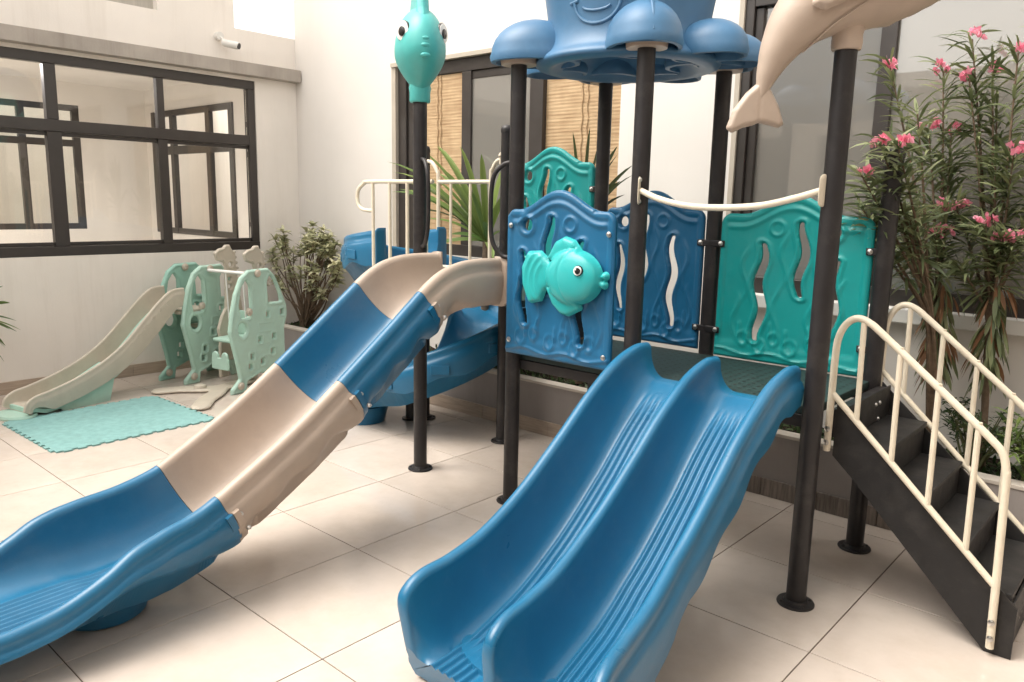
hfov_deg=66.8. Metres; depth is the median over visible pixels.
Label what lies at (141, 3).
upper window
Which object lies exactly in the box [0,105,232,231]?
neighbour wall
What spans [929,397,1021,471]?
fern plant
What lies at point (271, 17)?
sky
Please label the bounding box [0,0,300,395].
window wall
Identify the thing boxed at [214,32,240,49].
security camera
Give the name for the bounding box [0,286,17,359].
spiky plant
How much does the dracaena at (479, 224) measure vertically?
1.622 m
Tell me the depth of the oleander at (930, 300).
3.57 m
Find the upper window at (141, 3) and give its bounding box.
[108,0,152,8]
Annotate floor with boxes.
[0,361,1023,681]
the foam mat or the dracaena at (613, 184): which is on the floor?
the foam mat
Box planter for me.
[272,321,1023,529]
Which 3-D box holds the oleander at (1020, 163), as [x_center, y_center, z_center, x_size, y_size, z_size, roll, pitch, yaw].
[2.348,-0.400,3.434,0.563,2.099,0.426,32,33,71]
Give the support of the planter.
on the floor
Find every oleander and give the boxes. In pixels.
[842,47,985,432]
[931,24,1023,470]
[1011,10,1023,245]
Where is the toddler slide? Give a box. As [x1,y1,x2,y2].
[0,245,286,421]
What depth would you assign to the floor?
3.17 m
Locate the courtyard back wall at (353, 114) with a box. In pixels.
[293,0,1023,466]
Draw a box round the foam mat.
[2,396,213,452]
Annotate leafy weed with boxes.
[994,407,1023,480]
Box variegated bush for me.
[265,221,346,327]
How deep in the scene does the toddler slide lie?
6.24 m
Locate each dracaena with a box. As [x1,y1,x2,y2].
[390,147,500,310]
[573,129,630,383]
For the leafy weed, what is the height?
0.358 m
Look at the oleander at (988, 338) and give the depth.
3.52 m
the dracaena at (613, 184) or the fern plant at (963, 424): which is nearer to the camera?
the fern plant at (963, 424)
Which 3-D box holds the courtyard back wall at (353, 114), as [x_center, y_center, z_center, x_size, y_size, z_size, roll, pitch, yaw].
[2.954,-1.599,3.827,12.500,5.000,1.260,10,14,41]
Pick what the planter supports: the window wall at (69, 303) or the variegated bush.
the variegated bush
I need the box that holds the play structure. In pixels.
[0,0,1023,681]
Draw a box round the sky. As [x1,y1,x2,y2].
[233,0,293,38]
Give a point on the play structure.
(586, 552)

